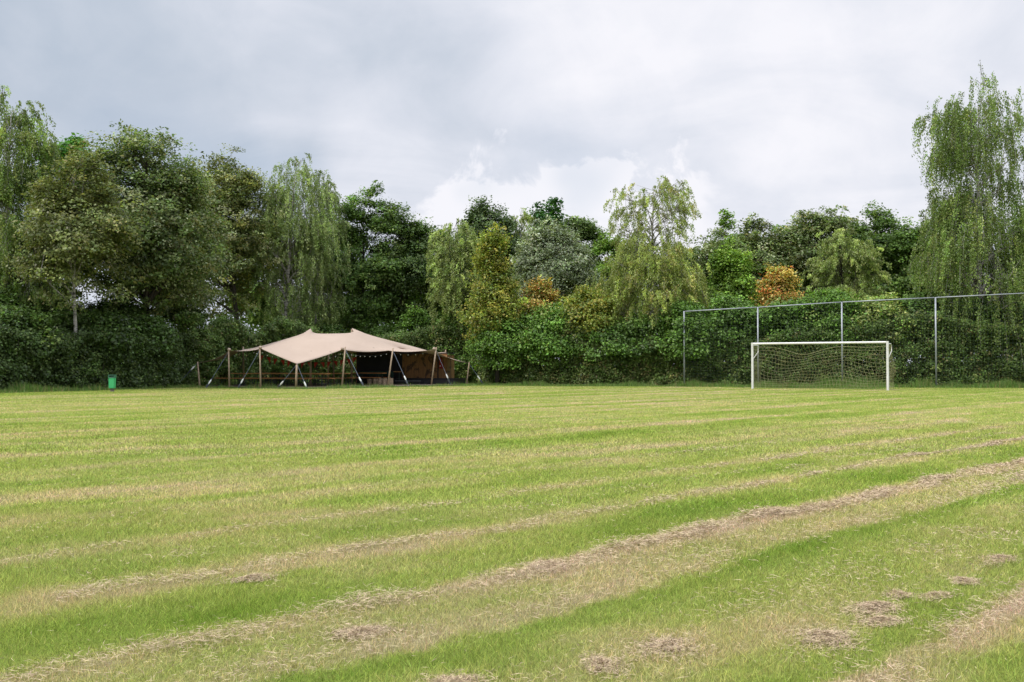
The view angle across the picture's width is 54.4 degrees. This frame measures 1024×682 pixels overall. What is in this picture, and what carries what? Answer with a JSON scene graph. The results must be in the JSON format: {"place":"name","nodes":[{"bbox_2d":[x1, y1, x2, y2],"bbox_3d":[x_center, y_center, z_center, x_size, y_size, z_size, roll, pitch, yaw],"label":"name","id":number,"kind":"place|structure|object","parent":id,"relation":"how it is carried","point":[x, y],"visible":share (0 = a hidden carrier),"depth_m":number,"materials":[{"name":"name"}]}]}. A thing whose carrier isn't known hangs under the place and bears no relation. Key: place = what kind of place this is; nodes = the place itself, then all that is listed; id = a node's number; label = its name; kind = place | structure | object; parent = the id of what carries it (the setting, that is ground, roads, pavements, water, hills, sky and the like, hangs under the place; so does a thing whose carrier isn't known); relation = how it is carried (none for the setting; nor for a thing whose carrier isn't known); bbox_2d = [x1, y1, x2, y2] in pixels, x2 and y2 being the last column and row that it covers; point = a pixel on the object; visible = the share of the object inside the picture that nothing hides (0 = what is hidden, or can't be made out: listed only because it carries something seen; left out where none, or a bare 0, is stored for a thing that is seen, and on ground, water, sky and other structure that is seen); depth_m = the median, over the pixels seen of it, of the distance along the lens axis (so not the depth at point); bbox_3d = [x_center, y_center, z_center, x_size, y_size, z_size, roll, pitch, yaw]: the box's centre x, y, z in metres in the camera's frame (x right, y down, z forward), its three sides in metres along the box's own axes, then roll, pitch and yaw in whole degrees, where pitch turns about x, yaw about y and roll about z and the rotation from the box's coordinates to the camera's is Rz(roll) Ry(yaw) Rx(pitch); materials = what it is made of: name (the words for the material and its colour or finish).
{"place":"outdoors","nodes":[
{"label":"outdoors","id":0,"kind":"place"},
{"bbox_2d":[0,367,1023,681],"bbox_3d":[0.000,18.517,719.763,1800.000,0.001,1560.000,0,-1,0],"label":"ground","id":1,"kind":"structure","parent":0,"point":[424,639],"depth_m":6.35,"materials":[{"name":"green plant"}]},
{"bbox_2d":[0,284,42,314],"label":"bush","id":2,"kind":"object","parent":1,"relation":"on","point":[5,298],"visible":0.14,"depth_m":52.73,"materials":[{"name":"green plant"}]},
{"bbox_2d":[0,304,63,366],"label":"bush","id":3,"kind":"object","parent":1,"relation":"on","point":[19,318],"visible":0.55,"depth_m":48.95,"materials":[{"name":"green plant"}]},
{"bbox_2d":[0,85,72,313],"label":"birch tree","id":4,"kind":"object","parent":1,"relation":"on","point":[26,145],"visible":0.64,"depth_m":54.66,"materials":[{"name":"green plant"}]},
{"bbox_2d":[1,211,104,299],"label":"oak tree","id":5,"kind":"object","parent":1,"relation":"on","point":[63,278],"visible":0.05,"depth_m":58.97,"materials":[{"name":"green plant"}]},
{"bbox_2d":[33,291,93,316],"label":"bush","id":6,"kind":"object","parent":1,"relation":"on","point":[58,309],"visible":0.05,"depth_m":55.38,"materials":[{"name":"green plant"}]},
{"bbox_2d":[36,307,94,358],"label":"bush","id":7,"kind":"object","parent":1,"relation":"on","point":[64,321],"visible":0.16,"depth_m":52.12,"materials":[{"name":"green plant"}]},
{"bbox_2d":[36,132,104,189],"bbox_3d":[-28.708,-5.205,64.258,5.206,16.282,4.968,0,-1,0],"label":"maple tree","id":8,"kind":"object","parent":1,"relation":"on","point":[63,146],"visible":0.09,"depth_m":63.39,"materials":[{"name":"green plant"}]},
{"bbox_2d":[4,137,145,334],"bbox_3d":[-22.530,-3.994,51.596,6.708,13.256,6.432,1,-2,-35],"label":"oak tree","id":9,"kind":"object","parent":1,"relation":"on","point":[65,236],"visible":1,"depth_m":50.82,"materials":[{"name":"green plant"}]},
{"bbox_2d":[0,323,199,390],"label":"hedge","id":10,"kind":"object","parent":1,"relation":"on","point":[65,366],"visible":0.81,"depth_m":51.14,"materials":[{"name":"green plant"}]},
{"bbox_2d":[70,308,143,360],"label":"bush","id":11,"kind":"object","parent":1,"relation":"on","point":[120,322],"visible":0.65,"depth_m":52.67,"materials":[{"name":"green plant"}]},
{"bbox_2d":[108,375,115,391],"bbox_3d":[-19.345,2.072,48.160,0.310,0.870,0.283,0,-1,0],"label":"litter bin","id":12,"kind":"object","parent":1,"relation":"on","point":[112,381],"visible":0.99,"depth_m":48.04,"materials":[{"name":"green plastic"}]},
{"bbox_2d":[79,291,155,321],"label":"bush","id":13,"kind":"object","parent":1,"relation":"on","point":[132,311],"visible":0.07,"depth_m":56.65,"materials":[{"name":"green plant"}]},
{"bbox_2d":[41,118,244,316],"bbox_3d":[-21.753,-5.040,57.869,10.046,15.647,9.769,-1,-2,28],"label":"oak tree","id":14,"kind":"object","parent":1,"relation":"on","point":[169,198],"visible":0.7,"depth_m":57.11,"materials":[{"name":"green plant"}]},
{"bbox_2d":[128,313,183,360],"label":"bush","id":15,"kind":"object","parent":1,"relation":"on","point":[154,327],"visible":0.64,"depth_m":55.15,"materials":[{"name":"green plant"}]},
{"bbox_2d":[154,304,234,379],"bbox_3d":[-21.347,0.054,63.881,6.870,5.793,5.835,0,-1,0],"label":"bush","id":16,"kind":"object","parent":1,"relation":"on","point":[173,320],"visible":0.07,"depth_m":63.84,"materials":[{"name":"green plant"}]},
{"bbox_2d":[154,188,236,334],"bbox_3d":[-21.401,-3.923,64.040,7.488,13.718,6.274,0,-1,0],"label":"oak tree","id":17,"kind":"object","parent":1,"relation":"on","point":[205,299],"visible":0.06,"depth_m":63.97,"materials":[{"name":"green plant"}]},
{"bbox_2d":[208,311,254,347],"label":"bush","id":18,"kind":"object","parent":1,"relation":"on","point":[246,325],"visible":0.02,"depth_m":70.96,"materials":[{"name":"green plant"}]},
{"bbox_2d":[183,143,293,366],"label":"oak tree","id":19,"kind":"object","parent":1,"relation":"on","point":[235,187],"visible":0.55,"depth_m":71.91,"materials":[{"name":"green plant"}]},
{"bbox_2d":[206,568,290,586],"bbox_3d":[-1.568,1.419,6.043,0.468,0.045,0.530,0,-1,0],"label":"clipping heap","id":20,"kind":"object","parent":1,"relation":"on","point":[258,576],"visible":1,"depth_m":5.99,"materials":[{"name":"plant"}]},
{"bbox_2d":[221,255,298,333],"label":"woodland tree","id":21,"kind":"object","parent":1,"relation":"on","point":[253,317],"visible":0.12,"depth_m":83.00,"materials":[{"name":"green plant"}]},
{"bbox_2d":[243,153,346,375],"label":"birch tree","id":22,"kind":"object","parent":1,"relation":"on","point":[289,230],"visible":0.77,"depth_m":73.32,"materials":[{"name":"green plant"}]},
{"bbox_2d":[263,248,337,329],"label":"woodland tree","id":23,"kind":"object","parent":1,"relation":"on","point":[301,294],"visible":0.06,"depth_m":84.69,"materials":[{"name":"green plant"}]},
{"bbox_2d":[294,170,351,330],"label":"birch tree","id":24,"kind":"object","parent":1,"relation":"on","point":[330,309],"visible":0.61,"depth_m":74.72,"materials":[{"name":"green plant"}]},
{"bbox_2d":[172,309,478,385],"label":"hedge","id":25,"kind":"object","parent":1,"relation":"on","point":[207,344],"visible":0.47,"depth_m":67.59,"materials":[{"name":"green plant"}]},
{"bbox_2d":[306,319,350,375],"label":"bush","id":26,"kind":"object","parent":1,"relation":"on","point":[326,329],"visible":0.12,"depth_m":74.40,"materials":[{"name":"green plant"}]},
{"bbox_2d":[211,383,455,387],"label":"deck","id":27,"kind":"structure","parent":1,"relation":"on","point":[292,386],"depth_m":59.18,"materials":[{"name":"brown wood"}]},
{"bbox_2d":[231,373,262,385],"bbox_3d":[-15.595,2.270,58.916,2.200,0.741,0.550,-1,-1,23],"label":"beer table","id":28,"kind":"object","parent":27,"relation":"on","point":[247,373],"visible":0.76,"depth_m":58.79,"materials":[{"name":"orange wood"}]},
{"bbox_2d":[261,373,293,385],"bbox_3d":[-13.541,2.248,58.023,2.200,0.741,0.550,-1,-1,23],"label":"beer table","id":29,"kind":"object","parent":27,"relation":"on","point":[280,373],"visible":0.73,"depth_m":57.87,"materials":[{"name":"brown wood"}]},
{"bbox_2d":[293,373,330,385],"bbox_3d":[-11.487,2.227,57.130,2.200,0.741,0.550,-1,-1,23],"label":"beer table","id":30,"kind":"object","parent":27,"relation":"on","point":[311,373],"visible":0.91,"depth_m":56.93,"materials":[{"name":"brown wood"}]},
{"bbox_2d":[180,328,482,387],"bbox_3d":[-10.227,1.041,61.998,11.182,3.725,18.405,-1,-2,44],"label":"stretch tent","id":31,"kind":"object","parent":27,"relation":"on","point":[309,345],"visible":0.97,"depth_m":58.36,"materials":[{"name":"beige fabric"}]},
{"bbox_2d":[261,355,355,367],"bbox_3d":[-12.524,1.280,61.739,6.479,0.853,0.196,1,-2,-33],"label":"bunting","id":32,"kind":"object","parent":31,"relation":"hanging from","point":[315,363],"visible":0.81,"depth_m":61.94,"materials":[{"name":"red fabric"}]},
{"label":"buffet table","id":33,"kind":"object","parent":27,"relation":"on","visible":0},
{"bbox_2d":[359,371,393,377],"bbox_3d":[-8.514,2.157,64.337,2.971,0.426,0.911,-1,-2,34],"label":"tablecloth","id":34,"kind":"object","parent":33,"relation":"on","point":[372,373],"visible":0.86,"depth_m":64.03,"materials":[{"name":"green fabric"}]},
{"bbox_2d":[302,211,369,332],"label":"woodland tree","id":35,"kind":"object","parent":1,"relation":"on","point":[356,261],"visible":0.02,"depth_m":91.58,"materials":[{"name":"green plant"}]},
{"bbox_2d":[289,621,412,645],"bbox_3d":[-0.751,1.390,4.805,0.621,0.043,0.419,1,-2,-36],"label":"clipping heap","id":36,"kind":"object","parent":1,"relation":"on","point":[364,629],"visible":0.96,"depth_m":4.78,"materials":[{"name":"plant"}]},
{"bbox_2d":[319,180,420,331],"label":"alder tree","id":37,"kind":"object","parent":1,"relation":"on","point":[361,271],"visible":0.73,"depth_m":76.53,"materials":[{"name":"green plant"}]},
{"bbox_2d":[348,313,397,336],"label":"bush","id":38,"kind":"object","parent":1,"relation":"on","point":[367,327],"visible":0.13,"depth_m":75.53,"materials":[{"name":"green plant"}]},
{"bbox_2d":[355,201,447,327],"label":"alder tree","id":39,"kind":"object","parent":1,"relation":"on","point":[410,280],"visible":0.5,"depth_m":77.92,"materials":[{"name":"green plant"}]},
{"bbox_2d":[355,353,455,382],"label":"wooden shed","id":40,"kind":"structure","parent":1,"relation":"on","point":[413,365],"depth_m":66.46,"materials":[{"name":"brown wood"}]},
{"bbox_2d":[379,239,439,326],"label":"woodland tree","id":41,"kind":"object","parent":1,"relation":"on","point":[415,293],"visible":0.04,"depth_m":92.39,"materials":[{"name":"green plant"}]},
{"bbox_2d":[389,302,437,347],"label":"bush","id":42,"kind":"object","parent":1,"relation":"on","point":[421,318],"visible":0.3,"depth_m":74.38,"materials":[{"name":"green plant"}]},
{"bbox_2d":[393,378,465,383],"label":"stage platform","id":43,"kind":"structure","parent":1,"relation":"on","point":[426,380],"depth_m":63.79,"materials":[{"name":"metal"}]},
{"bbox_2d":[398,216,464,320],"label":"alder tree","id":44,"kind":"object","parent":1,"relation":"on","point":[427,230],"visible":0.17,"depth_m":79.46,"materials":[{"name":"green plant"}]},
{"bbox_2d":[428,298,481,377],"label":"bush","id":45,"kind":"object","parent":1,"relation":"on","point":[448,320],"visible":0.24,"depth_m":71.58,"materials":[{"name":"green plant"}]},
{"bbox_2d":[425,218,487,349],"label":"willow tree","id":46,"kind":"object","parent":1,"relation":"on","point":[453,283],"visible":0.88,"depth_m":71.44,"materials":[{"name":"green plant"}]},
{"bbox_2d":[391,668,523,681],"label":"clipping heap","id":47,"kind":"object","parent":1,"relation":"on","point":[449,678],"visible":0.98,"depth_m":4.07,"materials":[{"name":"plant"}]},
{"bbox_2d":[447,195,524,300],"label":"ash tree","id":48,"kind":"object","parent":1,"relation":"on","point":[481,217],"visible":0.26,"depth_m":75.48,"materials":[{"name":"green plant"}]},
{"bbox_2d":[454,220,528,383],"bbox_3d":[-1.258,-2.442,64.955,5.035,10.800,4.520,0,-1,0],"label":"alder tree","id":49,"kind":"object","parent":1,"relation":"on","point":[492,299],"visible":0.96,"depth_m":64.27,"materials":[{"name":"green plant"}]},
{"bbox_2d":[462,313,534,382],"bbox_3d":[-0.580,0.392,65.072,5.244,5.136,5.180,0,-1,0],"label":"bush","id":50,"kind":"object","parent":1,"relation":"on","point":[496,345],"visible":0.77,"depth_m":63.62,"materials":[{"name":"green plant"}]},
{"bbox_2d":[0,419,1023,681],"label":"dry clippings","id":51,"kind":"object","parent":1,"relation":"on","point":[878,493],"visible":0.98,"depth_m":6.78,"materials":[{"name":"plant"}]},
{"bbox_2d":[507,208,533,312],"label":"birch tree","id":52,"kind":"object","parent":1,"relation":"on","point":[527,217],"visible":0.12,"depth_m":77.24,"materials":[{"name":"green plant"}]},
{"bbox_2d":[505,301,576,369],"bbox_3d":[2.463,0.140,64.404,5.879,5.605,5.302,0,-1,0],"label":"bush","id":53,"kind":"object","parent":1,"relation":"on","point":[541,340],"visible":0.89,"depth_m":62.94,"materials":[{"name":"green plant"}]},
{"bbox_2d":[519,274,563,367],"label":"sumac tree","id":54,"kind":"object","parent":1,"relation":"on","point":[541,296],"visible":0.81,"depth_m":65.17,"materials":[{"name":"orange plant"}]},
{"bbox_2d":[522,196,567,245],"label":"maple tree","id":55,"kind":"object","parent":1,"relation":"on","point":[554,210],"visible":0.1,"depth_m":78.52,"materials":[{"name":"green plant"}]},
{"bbox_2d":[516,555,579,574],"bbox_3d":[0.212,1.428,6.460,0.386,0.045,0.733,0,-1,-13],"label":"clipping heap","id":56,"kind":"object","parent":1,"relation":"on","point":[544,561],"visible":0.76,"depth_m":6.38,"materials":[{"name":"plant"}]},
{"bbox_2d":[508,215,608,307],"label":"whitebeam tree","id":57,"kind":"object","parent":1,"relation":"on","point":[560,259],"visible":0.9,"depth_m":68.89,"materials":[{"name":"green plant"}]},
{"bbox_2d":[475,320,685,385],"bbox_3d":[3.920,0.804,63.945,14.775,4.215,3.734,-1,-1,24],"label":"hedge","id":58,"kind":"object","parent":1,"relation":"on","point":[660,370],"visible":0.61,"depth_m":62.42,"materials":[{"name":"green plant"}]},
{"bbox_2d":[559,215,603,298],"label":"ash tree","id":59,"kind":"object","parent":1,"relation":"on","point":[581,225],"visible":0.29,"depth_m":76.63,"materials":[{"name":"green plant"}]},
{"bbox_2d":[557,284,622,339],"bbox_3d":[5.063,-0.343,63.545,4.418,6.530,4.169,0,-1,0],"label":"maple tree","id":60,"kind":"object","parent":1,"relation":"on","point":[586,308],"visible":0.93,"depth_m":62.60,"materials":[{"name":"green plant"}]},
{"bbox_2d":[562,322,643,362],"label":"bush","id":61,"kind":"object","parent":1,"relation":"on","point":[612,348],"visible":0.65,"depth_m":61.92,"materials":[{"name":"green plant"}]},
{"bbox_2d":[580,225,634,322],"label":"alder tree","id":62,"kind":"object","parent":1,"relation":"on","point":[603,245],"visible":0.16,"depth_m":75.42,"materials":[{"name":"green plant"}]},
{"bbox_2d":[572,644,650,679],"bbox_3d":[0.358,1.379,4.306,0.369,0.041,0.505,1,-2,-43],"label":"clipping heap","id":63,"kind":"object","parent":1,"relation":"on","point":[603,661],"visible":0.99,"depth_m":4.27,"materials":[{"name":"plant"}]},
{"bbox_2d":[610,310,666,367],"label":"bush","id":64,"kind":"object","parent":1,"relation":"on","point":[627,328],"visible":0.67,"depth_m":61.98,"materials":[{"name":"green plant"}]},
{"bbox_2d":[585,231,711,339],"bbox_3d":[8.883,-2.128,64.349,8.648,10.138,7.360,0,-1,0],"label":"birch tree","id":65,"kind":"object","parent":1,"relation":"on","point":[676,277],"visible":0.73,"depth_m":63.17,"materials":[{"name":"green plant"}]},
{"bbox_2d":[603,176,701,311],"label":"birch tree","id":66,"kind":"object","parent":1,"relation":"on","point":[668,196],"visible":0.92,"depth_m":65.84,"materials":[{"name":"green plant"}]},
{"bbox_2d":[600,623,720,672],"bbox_3d":[0.676,1.384,4.557,0.613,0.042,0.823,0,-1,0],"label":"clipping heap","id":67,"kind":"object","parent":1,"relation":"on","point":[665,643],"visible":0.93,"depth_m":4.53,"materials":[{"name":"plant"}]},
{"bbox_2d":[643,242,711,299],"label":"woodland tree","id":68,"kind":"object","parent":1,"relation":"on","point":[699,258],"depth_m":94.06,"materials":[{"name":"green plant"}]},
{"bbox_2d":[642,297,725,365],"bbox_3d":[10.726,0.065,62.214,5.626,5.653,5.172,0,-1,0],"label":"bush","id":69,"kind":"object","parent":1,"relation":"on","point":[694,350],"visible":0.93,"depth_m":60.77,"materials":[{"name":"green plant"}]},
{"bbox_2d":[673,226,758,302],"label":"oak tree","id":70,"kind":"object","parent":1,"relation":"on","point":[719,233],"visible":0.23,"depth_m":73.73,"materials":[{"name":"green plant"}]},
{"bbox_2d":[714,208,737,252],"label":"poplar tree","id":71,"kind":"object","parent":1,"relation":"on","point":[728,225],"visible":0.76,"depth_m":70.15,"materials":[{"name":"green plant"}]},
{"bbox_2d":[698,241,767,323],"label":"ash tree","id":72,"kind":"object","parent":1,"relation":"on","point":[731,272],"visible":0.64,"depth_m":66.39,"materials":[{"name":"green plant"}]},
{"bbox_2d":[700,291,773,357],"bbox_3d":[13.786,-0.101,62.010,5.373,5.969,4.243,0,-1,0],"label":"bush","id":73,"kind":"object","parent":1,"relation":"on","point":[740,326],"visible":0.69,"depth_m":60.90,"materials":[{"name":"green plant"}]},
{"bbox_2d":[716,212,801,299],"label":"oak tree","id":74,"kind":"object","parent":1,"relation":"on","point":[763,245],"visible":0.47,"depth_m":74.96,"materials":[{"name":"green plant"}]},
{"bbox_2d":[745,262,804,306],"bbox_3d":[17.247,-1.115,65.015,3.669,8.139,3.393,0,-1,0],"label":"sumac tree","id":75,"kind":"object","parent":1,"relation":"on","point":[773,287],"visible":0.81,"depth_m":64.66,"materials":[{"name":"orange plant"}]},
{"bbox_2d":[747,505,814,517],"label":"clipping heap","id":76,"kind":"object","parent":1,"relation":"on","point":[785,511],"visible":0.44,"depth_m":8.66,"materials":[{"name":"plant"}]},
{"bbox_2d":[754,222,813,299],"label":"woodland tree","id":77,"kind":"object","parent":1,"relation":"on","point":[778,228],"visible":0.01,"depth_m":94.37,"materials":[{"name":"green plant"}]},
{"bbox_2d":[751,297,822,347],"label":"bush","id":78,"kind":"object","parent":1,"relation":"on","point":[781,312],"visible":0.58,"depth_m":60.84,"materials":[{"name":"green plant"}]},
{"bbox_2d":[761,204,873,303],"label":"oak tree","id":79,"kind":"object","parent":1,"relation":"on","point":[804,232],"visible":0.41,"depth_m":74.68,"materials":[{"name":"green plant"}]},
{"bbox_2d":[751,623,890,664],"bbox_3d":[1.409,1.381,4.643,0.717,0.052,0.765,0,-1,0],"label":"clipping heap","id":80,"kind":"object","parent":1,"relation":"on","point":[818,633],"visible":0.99,"depth_m":4.66,"materials":[{"name":"plant"}]},
{"bbox_2d":[751,341,895,390],"bbox_3d":[16.480,1.315,52.868,7.244,2.500,1.868,-1,-2,32],"label":"football goal","id":81,"kind":"object","parent":1,"relation":"on","point":[888,350],"visible":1,"depth_m":53.05,"materials":[{"name":"white paint"}]},
{"bbox_2d":[799,287,868,354],"bbox_3d":[19.641,-0.246,61.424,5.526,6.231,4.792,0,-1,0],"label":"bush","id":82,"kind":"object","parent":1,"relation":"on","point":[832,295],"visible":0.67,"depth_m":60.31,"materials":[{"name":"green plant"}]},
{"bbox_2d":[798,223,892,299],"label":"willow tree","id":83,"kind":"object","parent":1,"relation":"on","point":[855,258],"visible":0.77,"depth_m":67.58,"materials":[{"name":"green plant"}]},
{"bbox_2d":[823,216,872,247],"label":"woodland tree","id":84,"kind":"object","parent":1,"relation":"on","point":[850,219],"visible":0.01,"depth_m":95.07,"materials":[{"name":"green plant"}]},
{"bbox_2d":[676,309,1023,385],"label":"hedge","id":85,"kind":"object","parent":1,"relation":"on","point":[713,368],"visible":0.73,"depth_m":59.15,"materials":[{"name":"green plant"}]},
{"bbox_2d":[683,293,1023,385],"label":"ball net fence","id":86,"kind":"object","parent":1,"relation":"on","point":[848,339],"visible":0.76,"depth_m":58.15,"materials":[{"name":"metal"}]},
{"bbox_2d":[804,598,914,624],"bbox_3d":[1.849,1.395,5.231,0.474,0.054,0.784,-1,-2,40],"label":"clipping heap","id":87,"kind":"object","parent":1,"relation":"on","point":[880,605],"visible":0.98,"depth_m":5.24,"materials":[{"name":"plant"}]},
{"bbox_2d":[843,613,919,627],"bbox_3d":[1.840,1.393,4.998,0.528,0.046,0.288,0,-1,-11],"label":"clipping heap","id":88,"kind":"object","parent":1,"relation":"on","point":[884,619],"visible":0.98,"depth_m":4.98,"materials":[{"name":"plant"}]},
{"bbox_2d":[846,292,918,359],"bbox_3d":[22.445,-0.085,60.896,5.377,5.882,4.659,0,-1,0],"label":"bush","id":89,"kind":"object","parent":1,"relation":"on","point":[882,307],"visible":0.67,"depth_m":59.69,"materials":[{"name":"green plant"}]},
{"bbox_2d":[838,200,932,353],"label":"oak tree","id":90,"kind":"object","parent":1,"relation":"on","point":[878,221],"visible":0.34,"depth_m":73.98,"materials":[{"name":"green plant"}]},
{"bbox_2d":[871,586,927,599],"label":"clipping heap","id":91,"kind":"object","parent":1,"relation":"on","point":[901,592],"visible":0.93,"depth_m":5.56,"materials":[{"name":"plant"}]},
{"bbox_2d":[871,220,953,363],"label":"alder tree","id":92,"kind":"object","parent":1,"relation":"on","point":[908,238],"visible":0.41,"depth_m":72.81,"materials":[{"name":"green plant"}]},
{"bbox_2d":[893,287,957,349],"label":"bush","id":93,"kind":"object","parent":1,"relation":"on","point":[921,294],"visible":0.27,"depth_m":59.93,"materials":[{"name":"green plant"}]},
{"bbox_2d":[919,588,963,601],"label":"clipping heap","id":94,"kind":"object","parent":1,"relation":"on","point":[937,593],"visible":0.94,"depth_m":5.55,"materials":[{"name":"plant"}]},
{"bbox_2d":[904,62,1023,369],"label":"willow tree","id":95,"kind":"object","parent":1,"relation":"on","point":[952,215],"visible":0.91,"depth_m":59.66,"materials":[{"name":"green plant"}]},
{"bbox_2d":[937,571,990,586],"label":"clipping heap","id":96,"kind":"object","parent":1,"relation":"on","point":[966,580],"visible":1,"depth_m":5.91,"materials":[{"name":"plant"}]},
{"bbox_2d":[947,296,1014,347],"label":"bush","id":97,"kind":"object","parent":1,"relation":"on","point":[984,302],"visible":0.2,"depth_m":59.38,"materials":[{"name":"green plant"}]},
{"bbox_2d":[965,552,1023,569],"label":"clipping heap","id":98,"kind":"object","parent":1,"relation":"on","point":[998,556],"visible":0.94,"depth_m":6.56,"materials":[{"name":"plant"}]},
{"bbox_2d":[983,205,1023,296],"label":"oak tree","id":99,"kind":"object","parent":1,"relation":"on","point":[1021,221],"visible":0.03,"depth_m":68.47,"materials":[{"name":"green plant"}]},
{"bbox_2d":[993,295,1023,349],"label":"bush","id":100,"kind":"object","parent":1,"relation":"on","point":[1015,313],"visible":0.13,"depth_m":58.99,"materials":[{"name":"green plant"}]},
{"bbox_2d":[0,376,1023,392],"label":"rough grass","id":101,"kind":"structure","parent":0,"point":[26,388],"depth_m":56.56,"materials":[{"name":"green plant"}]},
{"bbox_2d":[0,0,1023,365],"label":"sky","id":102,"kind":"structure","parent":0,"point":[772,110],"materials":[{"name":"white"}]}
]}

